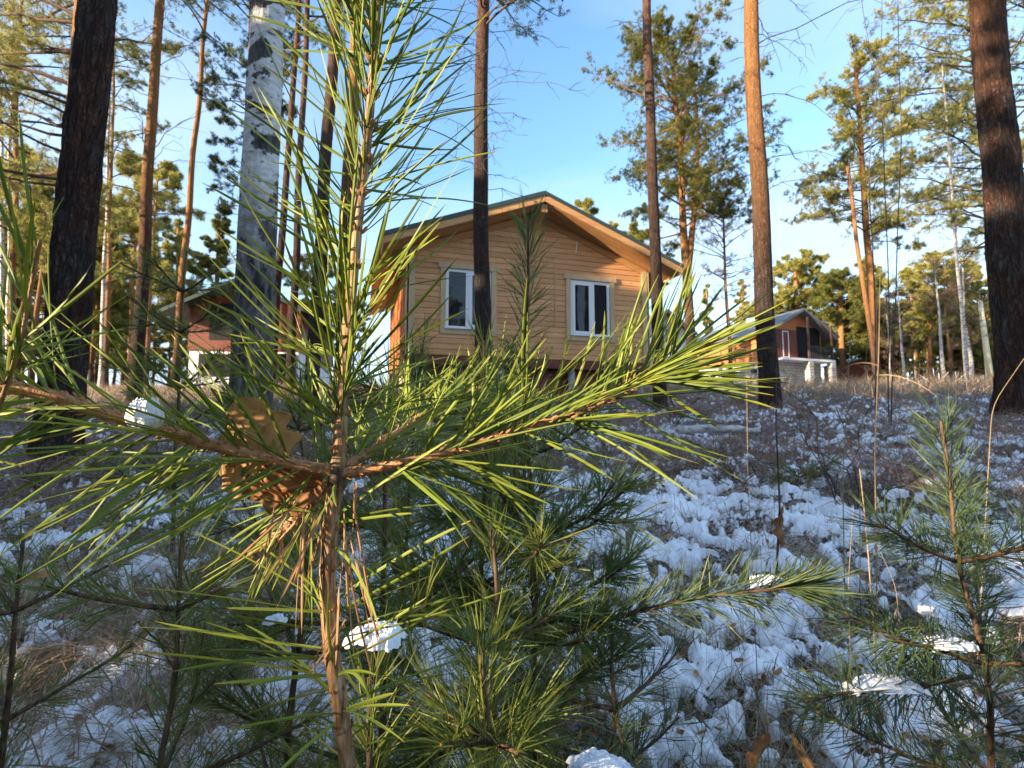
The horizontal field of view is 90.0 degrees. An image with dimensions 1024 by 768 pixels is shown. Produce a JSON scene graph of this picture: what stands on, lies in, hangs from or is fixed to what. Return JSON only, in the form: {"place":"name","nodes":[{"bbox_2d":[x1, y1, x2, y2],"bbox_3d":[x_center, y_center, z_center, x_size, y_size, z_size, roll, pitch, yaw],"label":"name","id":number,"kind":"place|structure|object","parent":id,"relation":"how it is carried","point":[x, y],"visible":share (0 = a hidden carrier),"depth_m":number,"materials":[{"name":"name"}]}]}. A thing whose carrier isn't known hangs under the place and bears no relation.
{"place":"outdoors","nodes":[
{"label":"outdoors","id":0,"kind":"place"},
{"bbox_2d":[0,382,1023,767],"bbox_3d":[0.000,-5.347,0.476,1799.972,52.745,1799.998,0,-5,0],"label":"ground","id":1,"kind":"structure","parent":0,"point":[660,528],"depth_m":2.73,"materials":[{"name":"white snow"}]},
{"bbox_2d":[0,18,46,348],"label":"birch tree","id":2,"kind":"object","parent":1,"relation":"on","point":[9,235],"visible":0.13,"depth_m":15.38,"materials":[{"name":"white plant"}]},
{"bbox_2d":[0,73,50,361],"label":"birch tree","id":3,"kind":"object","parent":1,"relation":"on","point":[2,241],"visible":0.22,"depth_m":18.50,"materials":[{"name":"white plant"}]},
{"bbox_2d":[4,142,56,382],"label":"pine","id":4,"kind":"object","parent":1,"relation":"on","point":[26,146],"visible":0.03,"depth_m":28.03,"materials":[{"name":"green plant"}]},
{"bbox_2d":[4,179,117,383],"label":"pine","id":5,"kind":"object","parent":1,"relation":"on","point":[38,286],"visible":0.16,"depth_m":25.81,"materials":[{"name":"green plant"}]},
{"bbox_2d":[0,1,127,231],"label":"pine tree","id":6,"kind":"object","parent":1,"relation":"on","point":[23,223],"visible":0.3,"depth_m":12.56,"materials":[{"name":"green plant"}]},
{"bbox_2d":[24,0,117,464],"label":"pine tree","id":7,"kind":"object","parent":1,"relation":"on","point":[75,222],"visible":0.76,"depth_m":4.57,"materials":[{"name":"brown plant"}]},
{"bbox_2d":[7,190,135,304],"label":"pine","id":8,"kind":"object","parent":1,"relation":"on","point":[97,289],"visible":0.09,"depth_m":27.93,"materials":[{"name":"green plant"}]},
{"bbox_2d":[0,0,158,396],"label":"pine tree","id":9,"kind":"object","parent":1,"relation":"on","point":[18,73],"visible":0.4,"depth_m":14.01,"materials":[{"name":"green plant"}]},
{"bbox_2d":[0,488,172,767],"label":"pine sapling","id":10,"kind":"object","parent":1,"relation":"on","point":[10,686],"visible":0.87,"depth_m":0.88,"materials":[{"name":"green plant"}]},
{"bbox_2d":[25,42,177,389],"bbox_3d":[-15.557,-6.988,19.584,4.425,15.339,3.886,2,-6,-23],"label":"pine tree","id":11,"kind":"object","parent":1,"relation":"on","point":[119,224],"visible":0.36,"depth_m":19.80,"materials":[{"name":"green plant"}]},
{"bbox_2d":[88,231,128,387],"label":"pine","id":12,"kind":"object","parent":1,"relation":"on","point":[115,314],"visible":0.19,"depth_m":28.62,"materials":[{"name":"green plant"}]},
{"bbox_2d":[97,97,136,387],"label":"birch tree","id":13,"kind":"object","parent":1,"relation":"on","point":[103,286],"visible":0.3,"depth_m":20.40,"materials":[{"name":"white plant"}]},
{"bbox_2d":[44,150,206,387],"bbox_3d":[-20.699,-5.744,27.781,6.818,13.800,4.153,3,-6,-26],"label":"pine","id":14,"kind":"object","parent":1,"relation":"on","point":[167,221],"visible":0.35,"depth_m":27.62,"materials":[{"name":"green plant"}]},
{"bbox_2d":[0,0,286,208],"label":"pine tree","id":15,"kind":"object","parent":1,"relation":"on","point":[21,34],"visible":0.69,"depth_m":9.77,"materials":[{"name":"green plant"}]},
{"bbox_2d":[100,158,201,389],"bbox_3d":[-18.581,-5.470,25.831,4.039,13.105,5.204,1,-5,-16],"label":"pine","id":16,"kind":"object","parent":1,"relation":"on","point":[172,174],"visible":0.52,"depth_m":26.25,"materials":[{"name":"green plant"}]},
{"bbox_2d":[77,238,250,559],"bbox_3d":[-1.475,0.079,2.283,0.742,1.528,0.772,4,-6,-36],"label":"pine sapling","id":17,"kind":"object","parent":1,"relation":"on","point":[179,330],"visible":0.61,"depth_m":2.27,"materials":[{"name":"green plant"}]},
{"bbox_2d":[122,218,205,346],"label":"pine tree","id":18,"kind":"object","parent":1,"relation":"on","point":[177,238],"visible":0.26,"depth_m":34.70,"materials":[{"name":"green plant"}]},
{"bbox_2d":[152,298,188,383],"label":"pine","id":19,"kind":"object","parent":1,"relation":"on","point":[169,350],"visible":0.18,"depth_m":37.19,"materials":[{"name":"green plant"}]},
{"bbox_2d":[65,0,289,405],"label":"pine tree","id":20,"kind":"object","parent":1,"relation":"on","point":[146,194],"visible":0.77,"depth_m":10.85,"materials":[{"name":"brown plant"}]},
{"bbox_2d":[0,479,367,767],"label":"pine sapling","id":21,"kind":"object","parent":1,"relation":"on","point":[190,603],"visible":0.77,"depth_m":0.60,"materials":[{"name":"green plant"}]},
{"bbox_2d":[0,502,368,767],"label":"brown grass","id":22,"kind":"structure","parent":1,"relation":"on","point":[120,689],"depth_m":1.33,"materials":[{"name":"brown plant"}]},
{"bbox_2d":[171,212,235,336],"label":"pine tree","id":23,"kind":"object","parent":1,"relation":"on","point":[218,246],"visible":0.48,"depth_m":31.42,"materials":[{"name":"green plant"}]},
{"bbox_2d":[164,0,304,391],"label":"pine tree","id":24,"kind":"object","parent":1,"relation":"on","point":[208,4],"visible":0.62,"depth_m":17.81,"materials":[{"name":"orange plant"}]},
{"bbox_2d":[157,278,335,389],"bbox_3d":[-12.532,-1.350,26.402,6.700,6.220,7.850,0,-5,-5],"label":"red cabin","id":25,"kind":"object","parent":1,"relation":"on","point":[190,307],"visible":0.2,"depth_m":23.41,"materials":[{"name":"brown wood"}]},
{"bbox_2d":[190,0,309,218],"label":"pine tree","id":26,"kind":"object","parent":1,"relation":"on","point":[224,208],"visible":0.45,"depth_m":16.68,"materials":[{"name":"green plant"}]},
{"bbox_2d":[219,0,284,480],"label":"birch tree","id":27,"kind":"object","parent":1,"relation":"on","point":[258,152],"visible":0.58,"depth_m":3.95,"materials":[{"name":"white plant"}]},
{"bbox_2d":[161,352,406,620],"bbox_3d":[-0.649,0.360,1.584,0.687,0.969,0.702,-4,-6,37],"label":"pine sapling","id":28,"kind":"object","parent":1,"relation":"on","point":[298,423],"visible":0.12,"depth_m":1.54,"materials":[{"name":"green plant"}]},
{"bbox_2d":[167,475,443,767],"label":"pine sapling","id":29,"kind":"object","parent":1,"relation":"on","point":[292,690],"visible":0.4,"depth_m":0.67,"materials":[{"name":"green plant"}]},
{"bbox_2d":[282,251,337,325],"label":"pine","id":30,"kind":"object","parent":1,"relation":"on","point":[305,275],"visible":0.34,"depth_m":33.43,"materials":[{"name":"green plant"}]},
{"bbox_2d":[246,0,383,397],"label":"pine tree","id":31,"kind":"object","parent":1,"relation":"on","point":[296,246],"visible":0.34,"depth_m":13.55,"materials":[{"name":"brown plant"}]},
{"bbox_2d":[273,0,364,394],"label":"pine tree","id":32,"kind":"object","parent":1,"relation":"on","point":[286,179],"visible":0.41,"depth_m":14.56,"materials":[{"name":"brown plant"}]},
{"bbox_2d":[332,0,360,409],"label":"pine tree","id":33,"kind":"object","parent":1,"relation":"on","point":[346,183],"visible":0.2,"depth_m":9.76,"materials":[{"name":"brown plant"}]},
{"bbox_2d":[302,0,402,415],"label":"pine tree","id":34,"kind":"object","parent":1,"relation":"on","point":[327,128],"visible":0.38,"depth_m":9.28,"materials":[{"name":"brown plant"}]},
{"bbox_2d":[298,600,428,767],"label":"pine sapling","id":35,"kind":"object","parent":1,"relation":"on","point":[369,733],"visible":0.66,"depth_m":0.47,"materials":[{"name":"green plant"}]},
{"bbox_2d":[342,617,406,652],"bbox_3d":[-0.130,0.236,0.481,0.076,0.020,0.081,0,-5,0],"label":"snow lump","id":36,"kind":"object","parent":35,"relation":"on","point":[389,644],"visible":0.59,"depth_m":0.47,"materials":[{"name":"white snow"}]},
{"bbox_2d":[161,336,594,767],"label":"pine sapling","id":37,"kind":"object","parent":1,"relation":"on","point":[468,561],"visible":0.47,"depth_m":0.76,"materials":[{"name":"green plant"}]},
{"bbox_2d":[0,0,792,767],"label":"foreground pine","id":38,"kind":"object","parent":1,"relation":"on","point":[340,468],"visible":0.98,"depth_m":0.29,"materials":[{"name":"green plant"}]},
{"bbox_2d":[0,114,129,465],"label":"pine shoot","id":39,"kind":"object","parent":38,"relation":"on","point":[26,292],"visible":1,"depth_m":0.21,"materials":[{"name":"green plant"}]},
{"bbox_2d":[124,396,164,429],"bbox_3d":[-0.189,0.015,0.264,0.024,0.017,0.019,0,-5,0],"label":"snow lump","id":40,"kind":"object","parent":38,"relation":"on","point":[142,404],"visible":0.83,"depth_m":0.26,"materials":[{"name":"white snow"}]},
{"bbox_2d":[219,455,241,498],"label":"oak leaf","id":41,"kind":"object","parent":38,"relation":"attached to","point":[230,475],"visible":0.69,"depth_m":0.29,"materials":[{"name":"plant"}]},
{"bbox_2d":[218,397,302,475],"bbox_3d":[-0.145,0.030,0.295,0.045,0.045,0.012,1,-5,-13],"label":"oak leaf","id":42,"kind":"object","parent":38,"relation":"attached to","point":[256,409],"visible":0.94,"depth_m":0.29,"materials":[{"name":"brown plant"}]},
{"bbox_2d":[240,462,322,516],"bbox_3d":[-0.135,0.061,0.294,0.048,0.032,0.014,0,-5,0],"label":"oak leaf","id":43,"kind":"object","parent":38,"relation":"attached to","point":[282,491],"visible":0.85,"depth_m":0.30,"materials":[{"name":"brown plant"}]},
{"bbox_2d":[307,310,533,627],"bbox_3d":[-0.281,0.302,1.476,0.728,1.057,0.680,0,-5,0],"label":"pine sapling","id":44,"kind":"object","parent":1,"relation":"on","point":[368,386],"visible":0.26,"depth_m":1.44,"materials":[{"name":"green plant"}]},
{"bbox_2d":[297,480,655,767],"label":"pine sapling","id":45,"kind":"object","parent":1,"relation":"on","point":[498,586],"visible":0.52,"depth_m":0.69,"materials":[{"name":"green plant"}]},
{"bbox_2d":[389,0,584,408],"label":"pine tree","id":46,"kind":"object","parent":1,"relation":"on","point":[482,289],"visible":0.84,"depth_m":8.42,"materials":[{"name":"brown plant"}]},
{"bbox_2d":[329,428,656,767],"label":"pine sapling","id":47,"kind":"object","parent":1,"relation":"on","point":[538,546],"visible":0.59,"depth_m":0.87,"materials":[{"name":"green plant"}]},
{"bbox_2d":[314,302,673,767],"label":"pine sapling","id":48,"kind":"object","parent":1,"relation":"on","point":[401,567],"visible":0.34,"depth_m":0.88,"materials":[{"name":"green plant"}]},
{"bbox_2d":[358,561,631,767],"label":"pine sapling","id":49,"kind":"object","parent":1,"relation":"on","point":[487,737],"visible":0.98,"depth_m":0.52,"materials":[{"name":"green plant"}]},
{"bbox_2d":[5,367,992,413],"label":"grass","id":50,"kind":"structure","parent":1,"relation":"on","point":[853,384],"depth_m":10.88,"materials":[{"name":"beige plant"}]},
{"bbox_2d":[0,382,1023,767],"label":"snow","id":51,"kind":"structure","parent":1,"relation":"on","point":[712,652],"depth_m":1.67,"materials":[{"name":"white snow"}]},
{"bbox_2d":[1,413,1023,767],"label":"leaf litter","id":52,"kind":"object","parent":51,"relation":"on","point":[763,679],"visible":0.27,"depth_m":1.37,"materials":[{"name":"brown plant"}]},
{"bbox_2d":[745,733,769,767],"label":"fallen leaf","id":53,"kind":"object","parent":51,"relation":"on","point":[756,753],"visible":1,"depth_m":0.74,"materials":[{"name":"plant"}]},
{"bbox_2d":[837,280,935,636],"bbox_3d":[1.146,0.224,1.552,0.260,1.176,0.126,-4,-6,35],"label":"grass stalk","id":54,"kind":"object","parent":51,"relation":"on","point":[875,445],"depth_m":1.59,"materials":[{"name":"plant"}]},
{"bbox_2d":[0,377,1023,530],"bbox_3d":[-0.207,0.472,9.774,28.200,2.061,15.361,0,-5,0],"label":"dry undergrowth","id":55,"kind":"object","parent":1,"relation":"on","point":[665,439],"visible":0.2,"depth_m":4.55,"materials":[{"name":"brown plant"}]},
{"bbox_2d":[368,191,683,404],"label":"timber house","id":56,"kind":"structure","parent":1,"relation":"on","point":[594,270],"depth_m":11.66,"materials":[{"name":"brown wood"}]},
{"bbox_2d":[438,261,498,335],"bbox_3d":[-0.945,-1.845,11.187,1.344,1.565,0.145,2,-5,-17],"label":"window","id":57,"kind":"structure","parent":56,"relation":"in","point":[461,299],"depth_m":11.14,"materials":[{"name":"white plastic"}]},
{"bbox_2d":[564,273,615,342],"bbox_3d":[1.839,-1.770,12.024,1.343,1.565,0.145,2,-5,-17],"label":"window","id":58,"kind":"structure","parent":56,"relation":"in","point":[587,301],"depth_m":12.02,"materials":[{"name":"white plastic"}]},
{"bbox_2d":[387,184,672,767],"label":"pine sapling","id":59,"kind":"object","parent":1,"relation":"on","point":[603,503],"visible":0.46,"depth_m":0.99,"materials":[{"name":"green plant"}]},
{"bbox_2d":[559,537,893,662],"bbox_3d":[0.308,0.327,0.773,0.477,0.202,0.146,-1,-5,13],"label":"pine branch","id":60,"kind":"object","parent":59,"relation":"attached to","point":[805,585],"visible":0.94,"depth_m":0.76,"materials":[{"name":"green plant"}]},
{"bbox_2d":[423,596,710,767],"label":"pine sapling","id":61,"kind":"object","parent":1,"relation":"on","point":[614,707],"visible":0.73,"depth_m":0.78,"materials":[{"name":"green plant"}]},
{"bbox_2d":[566,747,632,767],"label":"snow lump","id":62,"kind":"object","parent":61,"relation":"on","point":[603,758],"visible":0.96,"depth_m":0.58,"materials":[{"name":"white snow"}]},
{"bbox_2d":[573,196,620,227],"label":"pine tree","id":63,"kind":"object","parent":1,"relation":"on","point":[586,203],"visible":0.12,"depth_m":30.63,"materials":[{"name":"green plant"}]},
{"bbox_2d":[427,608,852,767],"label":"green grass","id":64,"kind":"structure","parent":1,"relation":"on","point":[701,739],"depth_m":1.20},
{"bbox_2d":[579,0,727,409],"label":"pine tree","id":65,"kind":"object","parent":1,"relation":"on","point":[654,220],"visible":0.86,"depth_m":9.58,"materials":[{"name":"brown plant"}]},
{"bbox_2d":[581,0,792,370],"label":"pine tree","id":66,"kind":"object","parent":1,"relation":"on","point":[687,175],"visible":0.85,"depth_m":21.20,"materials":[{"name":"green plant"}]},
{"bbox_2d":[676,424,760,434],"bbox_3d":[2.229,0.488,5.486,0.999,0.114,0.184,1,-5,-14],"label":"birch log","id":67,"kind":"object","parent":1,"relation":"on","point":[686,430],"visible":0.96,"depth_m":5.42,"materials":[{"name":"wood"}]},
{"bbox_2d":[664,433,779,486],"bbox_3d":[1.376,0.534,3.546,0.587,0.394,0.794,0,-5,0],"label":"bare shrub","id":68,"kind":"object","parent":1,"relation":"on","point":[731,472],"visible":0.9,"depth_m":3.61,"materials":[{"name":"brown plant"}]},
{"bbox_2d":[680,176,773,382],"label":"birch tree","id":69,"kind":"object","parent":1,"relation":"on","point":[724,273],"visible":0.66,"depth_m":22.45,"materials":[{"name":"plant"}]},
{"bbox_2d":[696,308,839,384],"bbox_3d":[19.364,-2.113,40.684,6.800,8.000,9.550,2,-5,-20],"label":"brick based cabin","id":70,"kind":"object","parent":1,"relation":"on","point":[802,333],"visible":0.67,"depth_m":37.33,"materials":[{"name":"orange"}]},
{"bbox_2d":[775,368,780,573],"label":"bare twig","id":71,"kind":"object","parent":1,"relation":"on","point":[779,513],"visible":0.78,"depth_m":2.02,"materials":[{"name":"brown plant"}]},
{"bbox_2d":[734,247,848,350],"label":"pine tree","id":72,"kind":"object","parent":1,"relation":"on","point":[797,280],"visible":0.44,"depth_m":44.30,"materials":[{"name":"green plant"}]},
{"bbox_2d":[698,0,892,409],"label":"pine tree","id":73,"kind":"object","parent":1,"relation":"on","point":[767,359],"visible":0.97,"depth_m":8.64,"materials":[{"name":"brown plant"}]},
{"bbox_2d":[763,452,842,485],"bbox_3d":[1.948,0.613,3.555,0.588,0.331,0.414,1,-5,-13],"label":"bare shrub","id":74,"kind":"object","parent":1,"relation":"on","point":[791,471],"visible":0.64,"depth_m":3.50,"materials":[{"name":"brown plant"}]},
{"bbox_2d":[810,304,852,626],"bbox_3d":[1.037,0.264,1.706,0.215,1.071,0.093,1,-5,-12],"label":"grass stalk","id":75,"kind":"object","parent":1,"relation":"on","point":[842,495],"depth_m":1.68,"materials":[{"name":"plant"}]},
{"bbox_2d":[789,265,906,381],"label":"pine tree","id":76,"kind":"object","parent":1,"relation":"on","point":[831,279],"visible":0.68,"depth_m":42.15,"materials":[{"name":"green plant"}]},
{"bbox_2d":[814,144,886,382],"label":"pine tree","id":77,"kind":"object","parent":1,"relation":"on","point":[845,161],"visible":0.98,"depth_m":17.54,"materials":[{"name":"orange plant"}]},
{"bbox_2d":[779,31,940,382],"bbox_3d":[13.343,-6.403,19.912,5.302,13.912,5.216,-3,-6,33],"label":"pine tree","id":78,"kind":"object","parent":1,"relation":"on","point":[841,96],"visible":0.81,"depth_m":19.41,"materials":[{"name":"green plant"}]},
{"bbox_2d":[753,369,970,515],"bbox_3d":[1.893,0.330,2.859,1.078,0.883,0.955,0,-5,0],"label":"bare shrub","id":79,"kind":"object","parent":1,"relation":"on","point":[828,474],"visible":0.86,"depth_m":2.92,"materials":[{"name":"brown plant"}]},
{"bbox_2d":[821,356,907,384],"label":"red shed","id":80,"kind":"structure","parent":1,"relation":"on","point":[855,369],"depth_m":46.53,"materials":[{"name":"wood"}]},
{"bbox_2d":[843,257,898,338],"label":"pine","id":81,"kind":"object","parent":1,"relation":"on","point":[878,270],"visible":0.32,"depth_m":42.09,"materials":[{"name":"green plant"}]},
{"bbox_2d":[846,0,900,420],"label":"bare whip","id":82,"kind":"object","parent":1,"relation":"on","point":[885,210],"visible":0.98,"depth_m":6.14,"materials":[{"name":"plant"}]},
{"bbox_2d":[856,26,892,416],"bbox_3d":[4.888,-2.620,6.761,0.568,6.803,0.270,-2,-6,24],"label":"bare whip","id":83,"kind":"object","parent":1,"relation":"on","point":[870,218],"visible":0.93,"depth_m":6.76,"materials":[{"name":"brown wood"}]},
{"bbox_2d":[756,377,1023,767],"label":"pine sapling","id":84,"kind":"object","parent":1,"relation":"on","point":[962,542],"visible":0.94,"depth_m":0.82,"materials":[{"name":"green plant"}]},
{"bbox_2d":[837,674,932,696],"bbox_3d":[0.553,0.451,0.763,0.151,0.027,0.076,0,-5,0],"label":"snow lump","id":85,"kind":"object","parent":84,"relation":"on","point":[866,682],"visible":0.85,"depth_m":0.75,"materials":[{"name":"white snow"}]},
{"bbox_2d":[918,632,979,652],"bbox_3d":[0.681,0.405,0.797,0.103,0.025,0.081,0,-5,0],"label":"snow lump","id":86,"kind":"object","parent":84,"relation":"on","point":[966,646],"visible":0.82,"depth_m":0.78,"materials":[{"name":"snow"}]},
{"bbox_2d":[876,288,908,381],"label":"birch","id":87,"kind":"object","parent":1,"relation":"on","point":[892,313],"visible":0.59,"depth_m":33.28,"materials":[{"name":"green plant"}]},
{"bbox_2d":[880,0,912,424],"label":"bare whip","id":88,"kind":"object","parent":1,"relation":"on","point":[901,145],"visible":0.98,"depth_m":5.72,"materials":[{"name":"brown plant"}]},
{"bbox_2d":[859,469,934,767],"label":"grass stalk","id":89,"kind":"object","parent":1,"relation":"on","point":[882,755],"depth_m":0.92,"materials":[{"name":"plant"}]},
{"bbox_2d":[880,273,921,380],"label":"birch","id":90,"kind":"object","parent":1,"relation":"on","point":[901,340],"visible":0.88,"depth_m":30.74,"materials":[{"name":"green plant"}]},
{"bbox_2d":[882,266,937,380],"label":"pine","id":91,"kind":"object","parent":1,"relation":"on","point":[901,293],"visible":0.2,"depth_m":42.24,"materials":[{"name":"green plant"}]},
{"bbox_2d":[897,299,949,376],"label":"pine","id":92,"kind":"object","parent":1,"relation":"on","point":[924,352],"visible":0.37,"depth_m":39.35,"materials":[{"name":"green plant"}]},
{"bbox_2d":[881,253,977,380],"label":"pine","id":93,"kind":"object","parent":1,"relation":"on","point":[913,284],"visible":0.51,"depth_m":36.82,"materials":[{"name":"green plant"}]},
{"bbox_2d":[908,255,965,377],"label":"birch","id":94,"kind":"object","parent":1,"relation":"on","point":[940,343],"visible":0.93,"depth_m":29.52,"materials":[{"name":"green plant"}]},
{"bbox_2d":[853,0,1023,278],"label":"pine tree","id":95,"kind":"object","parent":1,"relation":"on","point":[970,122],"visible":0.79,"depth_m":15.90,"materials":[{"name":"green plant"}]},
{"bbox_2d":[908,301,973,377],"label":"pine","id":96,"kind":"object","parent":1,"relation":"on","point":[934,347],"visible":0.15,"depth_m":38.99,"materials":[{"name":"green plant"}]},
{"bbox_2d":[913,249,987,381],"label":"pine","id":97,"kind":"object","parent":1,"relation":"on","point":[956,327],"visible":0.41,"depth_m":35.15,"materials":[{"name":"green plant"}]},
{"bbox_2d":[896,0,1023,238],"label":"pine tree","id":98,"kind":"object","parent":1,"relation":"on","point":[960,194],"visible":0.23,"depth_m":18.83,"materials":[{"name":"green plant"}]},
{"bbox_2d":[927,265,993,378],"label":"pine","id":99,"kind":"object","parent":1,"relation":"on","point":[976,351],"visible":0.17,"depth_m":36.10,"materials":[{"name":"green plant"}]},
{"bbox_2d":[908,29,1015,380],"bbox_3d":[12.555,-4.653,14.468,2.129,10.291,2.344,-1,-5,12],"label":"birch tree","id":100,"kind":"object","parent":1,"relation":"on","point":[963,334],"visible":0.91,"depth_m":14.39,"materials":[{"name":"green plant"}]},
{"bbox_2d":[935,253,991,380],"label":"birch","id":101,"kind":"object","parent":1,"relation":"on","point":[970,358],"visible":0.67,"depth_m":29.07,"materials":[{"name":"green plant"}]},
{"bbox_2d":[938,260,991,381],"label":"pine","id":102,"kind":"object","parent":1,"relation":"on","point":[984,284],"visible":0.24,"depth_m":35.22,"materials":[{"name":"green plant"}]},
{"bbox_2d":[978,300,993,378],"bbox_3d":[28.108,-2.325,30.327,0.537,5.371,0.379,0,-5,0],"label":"birch trunk","id":103,"kind":"object","parent":1,"relation":"on","point":[987,356],"visible":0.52,"depth_m":30.24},
{"bbox_2d":[969,0,1023,415],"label":"pine tree","id":104,"kind":"object","parent":1,"relation":"on","point":[1001,158],"visible":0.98,"depth_m":6.75,"materials":[{"name":"brown plant"}]},
{"bbox_2d":[0,0,1023,387],"label":"sky","id":105,"kind":"structure","parent":0,"point":[561,150],"materials":[{"name":"blue"}]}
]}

